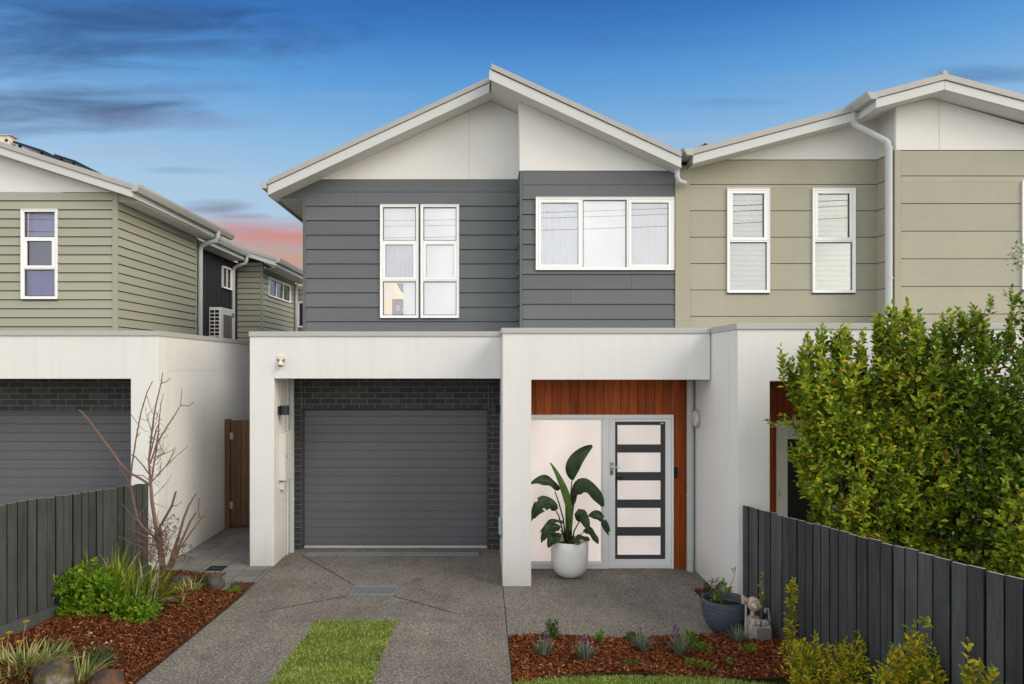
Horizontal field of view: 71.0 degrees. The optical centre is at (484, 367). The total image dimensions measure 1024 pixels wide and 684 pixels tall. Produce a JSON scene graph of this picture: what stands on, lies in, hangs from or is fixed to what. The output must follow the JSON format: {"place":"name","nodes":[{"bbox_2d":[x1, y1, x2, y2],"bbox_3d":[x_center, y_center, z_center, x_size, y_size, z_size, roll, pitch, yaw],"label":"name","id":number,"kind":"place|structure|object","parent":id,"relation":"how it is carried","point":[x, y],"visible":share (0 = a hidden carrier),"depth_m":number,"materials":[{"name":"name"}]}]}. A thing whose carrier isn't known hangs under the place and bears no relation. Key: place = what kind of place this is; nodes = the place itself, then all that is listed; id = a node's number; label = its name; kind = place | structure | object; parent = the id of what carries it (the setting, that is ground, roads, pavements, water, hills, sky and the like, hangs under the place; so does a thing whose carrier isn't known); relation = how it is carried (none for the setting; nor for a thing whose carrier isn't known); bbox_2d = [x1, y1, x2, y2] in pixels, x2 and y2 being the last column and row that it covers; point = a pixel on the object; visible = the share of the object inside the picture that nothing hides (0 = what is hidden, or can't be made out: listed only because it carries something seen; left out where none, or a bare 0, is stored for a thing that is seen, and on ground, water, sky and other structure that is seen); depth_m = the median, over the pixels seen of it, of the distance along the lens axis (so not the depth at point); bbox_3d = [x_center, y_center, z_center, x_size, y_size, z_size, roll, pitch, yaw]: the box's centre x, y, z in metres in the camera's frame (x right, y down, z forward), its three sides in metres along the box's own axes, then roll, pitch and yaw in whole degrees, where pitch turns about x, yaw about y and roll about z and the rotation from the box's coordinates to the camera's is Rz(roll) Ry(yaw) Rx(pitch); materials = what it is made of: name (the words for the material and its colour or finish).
{"place":"outdoors","nodes":[
{"label":"outdoors","id":0,"kind":"place"},
{"bbox_2d":[166,526,272,592],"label":"paved path","id":1,"kind":"structure","parent":0,"point":[229,548],"depth_m":10.48,"materials":[{"name":"grey concrete"}]},
{"bbox_2d":[205,566,226,570],"bbox_3d":[-3.725,2.792,9.960,0.230,0.009,0.224,0,0,0],"label":"paver drain","id":2,"kind":"object","parent":1,"relation":"on","point":[215,567],"visible":1,"depth_m":9.94,"materials":[{"name":"black plastic"}]},
{"bbox_2d":[225,419,249,528],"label":"side gate","id":3,"kind":"structure","parent":1,"relation":"on","point":[236,509],"depth_m":12.43,"materials":[{"name":"brown wood"}]},
{"bbox_2d":[136,548,714,683],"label":"driveway","id":4,"kind":"structure","parent":0,"point":[244,639],"depth_m":8.15,"materials":[{"name":"grey concrete"}]},
{"bbox_2d":[349,586,397,594],"bbox_3d":[-1.383,2.792,8.975,0.565,0.009,0.354,0,0,0],"label":"drain grate","id":5,"kind":"object","parent":4,"relation":"on","point":[373,590],"visible":1,"depth_m":8.96,"materials":[{"name":"grey metal"}]},
{"bbox_2d":[263,554,507,635],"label":"driveway joints","id":6,"kind":"object","parent":4,"relation":"on","point":[400,597],"visible":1,"depth_m":8.56,"materials":[{"name":"grey concrete"}]},
{"bbox_2d":[305,552,478,555],"bbox_3d":[-1.375,2.792,10.730,2.570,0.009,0.164,0,0,0],"label":"channel drain","id":7,"kind":"object","parent":4,"relation":"on","point":[392,554],"visible":1,"depth_m":10.69,"materials":[{"name":"black plastic"}]},
{"bbox_2d":[249,63,709,585],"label":"townhouse","id":8,"kind":"structure","parent":4,"relation":"on","point":[504,239],"depth_m":10.90,"materials":[{"name":"wood"}]},
{"bbox_2d":[277,356,285,366],"bbox_3d":[-2.853,-0.086,10.032,0.116,0.153,0.094,0,0,0],"label":"motion sensor","id":9,"kind":"object","parent":8,"relation":"attached to","point":[280,359],"visible":1,"depth_m":10.03,"materials":[{"name":"beige plastic"}]},
{"bbox_2d":[277,405,289,414],"bbox_3d":[-2.881,0.616,10.300,0.161,0.132,0.137,0,0,0],"label":"wall lamp","id":10,"kind":"object","parent":8,"relation":"attached to","point":[283,410],"visible":1,"depth_m":10.25,"materials":[{"name":"black metal"}]},
{"bbox_2d":[279,431,291,489],"bbox_3d":[-2.909,1.355,10.473,0.102,0.830,0.345,0,0,0],"label":"meter box","id":11,"kind":"object","parent":8,"relation":"attached to","point":[285,456],"visible":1,"depth_m":10.36,"materials":[{"name":"beige plastic"}]},
{"bbox_2d":[285,431,291,480],"bbox_3d":[-2.869,1.287,10.475,0.013,0.695,0.340,0,0,0],"label":"door","id":12,"kind":"structure","parent":11,"relation":"in","point":[288,435],"depth_m":10.47,"materials":[{"name":"white metal"}]},
{"bbox_2d":[304,410,486,547],"bbox_3d":[-1.376,1.725,11.130,2.828,2.141,0.060,0,0,0],"label":"garage door","id":13,"kind":"structure","parent":8,"relation":"in","point":[374,478],"depth_m":11.12,"materials":[{"name":"metal"}]},
{"bbox_2d":[380,204,417,319],"bbox_3d":[-1.465,-1.604,11.688,0.839,1.961,0.665,0,0,0],"label":"window","id":14,"kind":"structure","parent":8,"relation":"in","point":[398,222],"depth_m":11.49,"materials":[{"name":"white metal"}]},
{"bbox_2d":[420,204,458,319],"bbox_3d":[-0.708,-1.671,11.422,0.612,1.826,0.135,0,0,0],"label":"window","id":15,"kind":"structure","parent":8,"relation":"in","point":[439,223],"depth_m":11.49,"materials":[{"name":"white metal"}]},
{"bbox_2d":[491,404,499,413],"bbox_3d":[0.164,0.609,10.500,0.137,0.133,0.113,0,0,0],"label":"wall lamp","id":16,"kind":"object","parent":8,"relation":"attached to","point":[494,408],"visible":1,"depth_m":10.45,"materials":[{"name":"black metal"}]},
{"bbox_2d":[499,517,501,537],"bbox_3d":[0.210,2.113,9.410,0.046,0.281,0.100,0,0,0],"label":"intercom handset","id":17,"kind":"object","parent":8,"relation":"attached to","point":[500,526],"visible":0.93,"depth_m":9.36,"materials":[{"name":"grey plastic"}]},
{"bbox_2d":[536,197,673,271],"bbox_3d":[1.827,-2.016,10.936,2.100,1.132,0.162,0,0,0],"label":"window","id":18,"kind":"structure","parent":8,"relation":"in","point":[574,234],"depth_m":10.98,"materials":[{"name":"white glass"}]},
{"bbox_2d":[609,419,670,566],"bbox_3d":[2.164,1.747,9.973,0.866,2.058,0.114,0,0,0],"label":"front door","id":19,"kind":"structure","parent":8,"relation":"in","point":[639,449],"depth_m":10.00,"materials":[{"name":"white metal"}]},
{"bbox_2d":[674,467,677,477],"bbox_3d":[2.658,1.467,9.977,0.054,0.152,0.024,0,0,0],"label":"doorbell","id":20,"kind":"object","parent":8,"relation":"attached to","point":[675,472],"visible":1,"depth_m":9.96,"materials":[{"name":"black plastic"}]},
{"bbox_2d":[692,409,700,427],"bbox_3d":[2.862,0.694,9.720,0.064,0.256,0.256,0,0,0],"label":"bulkhead lamp","id":21,"kind":"object","parent":8,"relation":"attached to","point":[696,419],"visible":1,"depth_m":9.64,"materials":[{"name":"white plastic"}]},
{"bbox_2d":[551,535,588,577],"bbox_3d":[1.140,2.552,9.600,0.504,0.490,0.504,0,0,0],"label":"plant pot","id":22,"kind":"object","parent":4,"relation":"on","point":[569,560],"visible":0.8,"depth_m":9.39,"materials":[{"name":"white ceramic"}]},
{"bbox_2d":[531,445,609,547],"bbox_3d":[1.118,1.702,9.477,1.058,1.339,0.354,0,0,0],"label":"bird of paradise","id":23,"kind":"object","parent":22,"relation":"on","point":[575,460],"visible":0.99,"depth_m":9.52,"materials":[{"name":"green plant"}]},
{"bbox_2d":[701,591,748,633],"bbox_3d":[2.504,2.573,7.460,0.474,0.344,0.474,0,0,0],"label":"plant pot","id":24,"kind":"object","parent":4,"relation":"on","point":[718,616],"visible":0.77,"depth_m":7.30,"materials":[{"name":"grey ceramic"}]},
{"bbox_2d":[703,577,722,592],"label":"bronze shrub","id":25,"kind":"object","parent":24,"relation":"in","point":[707,588],"visible":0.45,"depth_m":8.61,"materials":[{"name":"green plant"}]},
{"bbox_2d":[710,567,735,603],"bbox_3d":[2.480,2.271,7.472,0.282,0.413,0.143,0,0,0],"label":"sapling","id":26,"kind":"object","parent":24,"relation":"in","point":[728,591],"visible":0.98,"depth_m":7.46,"materials":[{"name":"green plant"}]},
{"bbox_2d":[134,515,789,683],"bbox_3d":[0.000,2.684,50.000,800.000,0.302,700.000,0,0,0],"label":"ground","id":27,"kind":"structure","parent":0,"point":[784,679],"depth_m":6.86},
{"bbox_2d":[0,484,150,638],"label":"paling fence","id":28,"kind":"object","parent":27,"relation":"on","point":[42,540],"visible":0.67,"depth_m":7.50,"materials":[{"name":"grey wood"}]},
{"bbox_2d":[0,570,254,683],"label":"mulch bed","id":29,"kind":"object","parent":27,"relation":"on","point":[249,585],"visible":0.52,"depth_m":7.11,"materials":[{"name":"brown wood"}]},
{"bbox_2d":[4,631,12,655],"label":"daisy","id":30,"kind":"object","parent":29,"relation":"on","point":[8,632],"visible":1,"depth_m":6.20,"materials":[{"name":"yellow plant"}]},
{"bbox_2d":[0,630,87,683],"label":"variegated grass","id":31,"kind":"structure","parent":29,"relation":"on","point":[12,654],"depth_m":6.19,"materials":[{"name":"green plant"}]},
{"bbox_2d":[32,657,76,683],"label":"garden rock","id":32,"kind":"object","parent":29,"relation":"on","point":[61,669],"visible":1,"depth_m":5.75,"materials":[{"name":"grey stone"}]},
{"bbox_2d":[48,640,75,655],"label":"feathery plant","id":33,"kind":"object","parent":29,"relation":"on","point":[56,647],"visible":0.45,"depth_m":6.45,"materials":[{"name":"green plant"}]},
{"bbox_2d":[36,644,121,683],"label":"variegated grass","id":34,"kind":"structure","parent":29,"relation":"on","point":[81,672],"depth_m":6.06,"materials":[{"name":"green plant"}]},
{"bbox_2d":[51,556,128,617],"bbox_3d":[-4.340,2.389,7.744,1.062,0.611,0.780,0,0,0],"label":"leafy shrub","id":35,"kind":"object","parent":29,"relation":"on","point":[77,595],"visible":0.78,"depth_m":7.58,"materials":[{"name":"green plant"}]},
{"bbox_2d":[81,639,119,666],"bbox_3d":[-3.426,2.569,6.389,0.322,0.264,0.300,0,0,-37],"label":"feathery plant","id":36,"kind":"object","parent":29,"relation":"on","point":[100,654],"visible":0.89,"depth_m":6.37,"materials":[{"name":"green plant"}]},
{"bbox_2d":[87,669,124,683],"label":"garden rock","id":37,"kind":"object","parent":29,"relation":"on","point":[109,676],"visible":1,"depth_m":5.83,"materials":[{"name":"brown stone"}]},
{"bbox_2d":[61,538,170,617],"bbox_3d":[-4.245,2.338,8.071,1.419,0.716,1.724,0,0,0],"label":"strappy plant","id":38,"kind":"object","parent":29,"relation":"on","point":[129,583],"visible":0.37,"depth_m":8.06,"materials":[{"name":"green plant"}]},
{"bbox_2d":[62,544,203,623],"bbox_3d":[-3.953,2.394,8.107,1.693,0.703,1.748,0,0,0],"label":"strappy plant","id":39,"kind":"object","parent":29,"relation":"on","point":[153,588],"visible":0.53,"depth_m":8.11,"materials":[{"name":"green plant"}]},
{"bbox_2d":[77,373,193,570],"bbox_3d":[-4.129,1.251,8.583,1.217,2.378,0.669,0,0,0],"label":"bare tree","id":40,"kind":"object","parent":29,"relation":"on","point":[157,537],"visible":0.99,"depth_m":8.57,"materials":[{"name":"brown plant"}]},
{"bbox_2d":[107,590,163,623],"bbox_3d":[-3.767,2.600,7.711,0.540,0.382,0.501,0,0,0],"label":"leafy shrub","id":41,"kind":"object","parent":29,"relation":"on","point":[139,614],"visible":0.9,"depth_m":7.68,"materials":[{"name":"green plant"}]},
{"bbox_2d":[170,575,192,583],"bbox_3d":[-3.884,2.743,9.200,0.278,0.155,0.206,0,0,0],"label":"garden rock","id":42,"kind":"object","parent":29,"relation":"on","point":[175,578],"visible":0.5,"depth_m":9.14,"materials":[{"name":"grey stone"}]},
{"bbox_2d":[170,575,205,593],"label":"variegated grass","id":43,"kind":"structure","parent":29,"relation":"on","point":[194,586],"depth_m":8.94,"materials":[{"name":"green plant"}]},
{"bbox_2d":[186,570,214,587],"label":"dry shrub","id":44,"kind":"object","parent":29,"relation":"on","point":[202,580],"visible":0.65,"depth_m":9.10,"materials":[{"name":"green plant"}]},
{"bbox_2d":[205,574,224,589],"bbox_3d":[-3.415,2.734,9.085,0.210,0.217,0.218,0,0,35],"label":"garden rock","id":45,"kind":"object","parent":29,"relation":"on","point":[216,581],"visible":0.85,"depth_m":9.02,"materials":[{"name":"grey stone"}]},
{"bbox_2d":[227,586,242,592],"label":"groundcover","id":46,"kind":"object","parent":29,"relation":"on","point":[233,589],"visible":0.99,"depth_m":8.88,"materials":[{"name":"green plant"}]},
{"bbox_2d":[228,578,246,588],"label":"groundcover","id":47,"kind":"object","parent":29,"relation":"on","point":[237,583],"visible":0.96,"depth_m":9.04,"materials":[{"name":"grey plant"}]},
{"bbox_2d":[0,141,302,569],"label":"townhouse","id":48,"kind":"structure","parent":27,"relation":"on","point":[112,290],"depth_m":10.89,"materials":[{"name":"concrete"}]},
{"bbox_2d":[0,134,18,145],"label":"roof vent","id":49,"kind":"object","parent":48,"relation":"on","point":[8,138],"visible":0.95,"depth_m":10.74,"materials":[{"name":"beige plastic"}]},
{"bbox_2d":[20,209,58,300],"bbox_3d":[-6.752,-1.706,10.937,0.553,1.389,0.165,0,0,0],"label":"window","id":50,"kind":"structure","parent":48,"relation":"in","point":[38,250],"depth_m":10.99,"materials":[{"name":"white metal"}]},
{"bbox_2d":[13,141,66,162],"bbox_3d":[-6.850,-3.285,11.560,0.460,0.243,1.600,0,0,0],"label":"solar panel","id":51,"kind":"object","parent":48,"relation":"on","point":[34,149],"visible":0.41,"depth_m":10.81,"materials":[{"name":"black glass"}]},
{"bbox_2d":[0,411,130,504],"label":"garage door","id":52,"kind":"structure","parent":48,"relation":"in","point":[44,454],"depth_m":10.72,"materials":[{"name":"metal"}]},
{"bbox_2d":[54,154,100,173],"bbox_3d":[-6.300,-3.108,11.560,0.320,0.198,1.600,0,0,0],"label":"solar panel","id":53,"kind":"object","parent":48,"relation":"on","point":[70,161],"visible":0.41,"depth_m":10.84,"materials":[{"name":"black glass"}]},
{"bbox_2d":[209,307,233,338],"bbox_3d":[-5.444,-0.734,14.883,0.259,0.967,0.773,0,0,0],"label":"air conditioner","id":54,"kind":"object","parent":48,"relation":"on","point":[221,322],"visible":0.69,"depth_m":14.51,"materials":[{"name":"white plastic"}]},
{"bbox_2d":[222,265,231,289],"bbox_3d":[-6.163,-2.115,17.010,0.160,0.522,0.592,0,0,0],"label":"window","id":55,"kind":"structure","parent":48,"relation":"in","point":[227,269],"depth_m":17.00,"materials":[{"name":"white metal"}]},
{"bbox_2d":[268,277,290,302],"bbox_3d":[-5.533,-2.060,19.250,0.135,0.492,2.012,0,0,0],"label":"window","id":56,"kind":"structure","parent":48,"relation":"in","point":[279,290],"depth_m":19.28,"materials":[{"name":"white metal"}]},
{"bbox_2d":[298,302,302,326],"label":"window","id":57,"kind":"structure","parent":48,"relation":"in","point":[299,303],"depth_m":21.41,"materials":[{"name":"white metal"}]},
{"bbox_2d":[157,491,206,570],"bbox_3d":[-3.725,1.992,8.744,0.538,0.994,0.383,0,0,0],"label":"pruned shrub","id":58,"kind":"object","parent":27,"relation":"on","point":[175,556],"visible":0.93,"depth_m":8.78,"materials":[{"name":"brown plant"}]},
{"bbox_2d":[508,587,836,683],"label":"mulch bed","id":59,"kind":"object","parent":27,"relation":"on","point":[754,676],"visible":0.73,"depth_m":6.45,"materials":[{"name":"brown wood"}]},
{"bbox_2d":[533,630,555,655],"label":"lavender","id":60,"kind":"object","parent":59,"relation":"on","point":[543,649],"visible":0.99,"depth_m":6.70,"materials":[{"name":"green plant"}]},
{"bbox_2d":[543,618,560,639],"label":"seedling shrub","id":61,"kind":"object","parent":59,"relation":"on","point":[551,628],"visible":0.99,"depth_m":7.15,"materials":[{"name":"green plant"}]},
{"bbox_2d":[574,635,599,660],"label":"lavender","id":62,"kind":"object","parent":59,"relation":"on","point":[585,651],"visible":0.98,"depth_m":6.56,"materials":[{"name":"green plant"}]},
{"bbox_2d":[593,629,604,641],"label":"seedling shrub","id":63,"kind":"object","parent":59,"relation":"on","point":[598,637],"visible":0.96,"depth_m":7.08,"materials":[{"name":"green plant"}]},
{"bbox_2d":[615,657,638,668],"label":"groundcover","id":64,"kind":"object","parent":59,"relation":"on","point":[631,661],"visible":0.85,"depth_m":6.45,"materials":[{"name":"green plant"}]},
{"bbox_2d":[625,630,641,642],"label":"seedling shrub","id":65,"kind":"object","parent":59,"relation":"on","point":[630,639],"visible":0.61,"depth_m":7.15,"materials":[{"name":"green plant"}]},
{"bbox_2d":[628,626,656,650],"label":"lavender","id":66,"kind":"object","parent":59,"relation":"on","point":[641,644],"visible":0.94,"depth_m":6.86,"materials":[{"name":"green plant"}]},
{"bbox_2d":[662,624,694,655],"bbox_3d":[1.852,2.584,6.783,0.341,0.286,0.341,0,0,0],"label":"lavender","id":67,"kind":"object","parent":59,"relation":"on","point":[680,647],"visible":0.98,"depth_m":6.77,"materials":[{"name":"green plant"}]},
{"bbox_2d":[681,629,698,644],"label":"seedling shrub","id":68,"kind":"object","parent":59,"relation":"on","point":[692,635],"visible":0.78,"depth_m":6.99,"materials":[{"name":"green plant"}]},
{"bbox_2d":[684,657,703,667],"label":"groundcover","id":69,"kind":"object","parent":59,"relation":"on","point":[693,660],"visible":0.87,"depth_m":6.53,"materials":[{"name":"green plant"}]},
{"bbox_2d":[692,641,717,651],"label":"groundcover","id":70,"kind":"object","parent":59,"relation":"on","point":[701,645],"visible":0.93,"depth_m":6.86,"materials":[{"name":"green plant"}]},
{"bbox_2d":[700,662,715,670],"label":"groundcover","id":71,"kind":"object","parent":59,"relation":"on","point":[705,665],"visible":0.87,"depth_m":6.42,"materials":[{"name":"green plant"}]},
{"bbox_2d":[725,656,737,663],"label":"groundcover","id":72,"kind":"object","parent":59,"relation":"on","point":[729,661],"visible":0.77,"depth_m":6.49,"materials":[{"name":"green plant"}]},
{"bbox_2d":[723,623,751,642],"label":"lavender","id":73,"kind":"object","parent":59,"relation":"on","point":[739,636],"visible":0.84,"depth_m":6.96,"materials":[{"name":"green plant"}]},
{"bbox_2d":[738,643,755,652],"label":"groundcover","id":74,"kind":"object","parent":59,"relation":"on","point":[748,647],"visible":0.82,"depth_m":6.71,"materials":[{"name":"green plant"}]},
{"bbox_2d":[741,595,771,639],"bbox_3d":[2.698,2.499,7.126,0.300,0.462,0.188,0,0,0],"label":"gas meter","id":75,"kind":"object","parent":59,"relation":"on","point":[759,626],"visible":0.97,"depth_m":7.08,"materials":[{"name":"paint"}]},
{"bbox_2d":[757,572,764,608],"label":"seedling","id":76,"kind":"object","parent":59,"relation":"on","point":[761,590],"visible":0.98,"depth_m":7.04,"materials":[{"name":"green plant"}]},
{"bbox_2d":[777,577,800,656],"bbox_3d":[2.757,2.256,6.451,0.228,0.747,0.216,0,0,0],"label":"columnar shrub","id":77,"kind":"object","parent":59,"relation":"on","point":[791,636],"visible":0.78,"depth_m":6.45,"materials":[{"name":"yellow plant"}]},
{"bbox_2d":[780,630,850,683],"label":"yellow shrub","id":78,"kind":"object","parent":59,"relation":"on","point":[807,675],"visible":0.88,"depth_m":5.84,"materials":[{"name":"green plant"}]},
{"bbox_2d":[829,629,870,683],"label":"yellow shrub","id":79,"kind":"object","parent":59,"relation":"on","point":[847,677],"visible":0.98,"depth_m":5.50,"materials":[{"name":"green plant"}]},
{"bbox_2d":[867,615,948,683],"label":"yellow shrub","id":80,"kind":"object","parent":59,"relation":"on","point":[901,676],"visible":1,"depth_m":4.57,"materials":[{"name":"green plant"}]},
{"bbox_2d":[959,637,1006,683],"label":"yellow shrub","id":81,"kind":"object","parent":59,"relation":"on","point":[992,675],"visible":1,"depth_m":3.85,"materials":[{"name":"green plant"}]},
{"bbox_2d":[764,322,925,546],"bbox_3d":[3.660,1.169,7.289,1.336,3.265,1.207,0,0,0],"label":"hedge tree","id":82,"kind":"object","parent":27,"relation":"on","point":[833,436],"visible":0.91,"depth_m":7.06,"materials":[{"name":"green plant"}]},
{"bbox_2d":[675,70,1023,594],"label":"townhouse","id":83,"kind":"structure","parent":27,"relation":"on","point":[913,192],"depth_m":10.41,"materials":[{"name":"wood"}]},
{"bbox_2d":[727,188,769,294],"bbox_3d":[4.003,-1.912,10.935,0.648,1.615,0.160,0,0,0],"label":"window","id":84,"kind":"structure","parent":83,"relation":"in","point":[748,209],"depth_m":10.96,"materials":[{"name":"white metal"}]},
{"bbox_2d":[779,424,834,524],"bbox_3d":[4.483,1.787,9.981,0.787,1.985,0.054,0,0,0],"label":"front door","id":85,"kind":"structure","parent":83,"relation":"in","point":[791,505],"depth_m":9.99,"materials":[{"name":"white metal"}]},
{"bbox_2d":[812,188,855,294],"bbox_3d":[5.299,-1.912,10.935,0.652,1.615,0.160,0,0,0],"label":"window","id":86,"kind":"structure","parent":83,"relation":"in","point":[833,209],"depth_m":10.96,"materials":[{"name":"white glass"}]},
{"bbox_2d":[1021,180,1023,291],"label":"window","id":87,"kind":"structure","parent":83,"relation":"in","point":[1022,203],"depth_m":10.39,"materials":[{"name":"white metal"}]},
{"bbox_2d":[743,505,1023,683],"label":"paling fence","id":88,"kind":"object","parent":27,"relation":"on","point":[878,594],"visible":0.75,"depth_m":5.35,"materials":[{"name":"grey wood"}]},
{"bbox_2d":[846,297,988,563],"bbox_3d":[4.290,1.045,7.265,1.173,3.513,1.231,0,0,0],"label":"hedge tree","id":89,"kind":"object","parent":27,"relation":"on","point":[914,452],"visible":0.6,"depth_m":6.95,"materials":[{"name":"green plant"}]},
{"bbox_2d":[914,291,1023,570],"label":"hedge tree","id":90,"kind":"object","parent":27,"relation":"on","point":[976,428],"visible":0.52,"depth_m":6.81,"materials":[{"name":"green plant"}]},
{"bbox_2d":[974,283,1023,538],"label":"hedge tree","id":91,"kind":"object","parent":27,"relation":"on","point":[1008,463],"visible":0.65,"depth_m":6.60,"materials":[{"name":"green plant"}]},
{"bbox_2d":[981,474,1023,578],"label":"hedge tree","id":92,"kind":"object","parent":27,"relation":"on","point":[1011,563],"visible":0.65,"depth_m":5.89,"materials":[{"name":"green plant"}]},
{"bbox_2d":[1006,239,1023,270],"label":"blossom tree","id":93,"kind":"object","parent":27,"relation":"on","point":[1018,262],"visible":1,"depth_m":6.00,"materials":[{"name":"green plant"}]},
{"bbox_2d":[0,0,1023,285],"label":"sky","id":94,"kind":"structure","parent":0,"point":[195,104],"materials":[{"name":"blue"}]},
{"bbox_2d":[274,623,787,683],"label":"lawn soil","id":95,"kind":"structure","parent":0,"point":[774,680],"depth_m":6.24,"materials":[{"name":"brown soil"}]},
{"bbox_2d":[266,619,399,683],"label":"lawn grass","id":96,"kind":"structure","parent":95,"relation":"on","point":[352,668],"depth_m":6.79,"materials":[{"name":"green plant"}]},
{"bbox_2d":[514,673,785,683],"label":"lawn grass","id":97,"kind":"structure","parent":95,"relation":"on","point":[631,678],"depth_m":6.17,"materials":[{"name":"green plant"}]}
]}

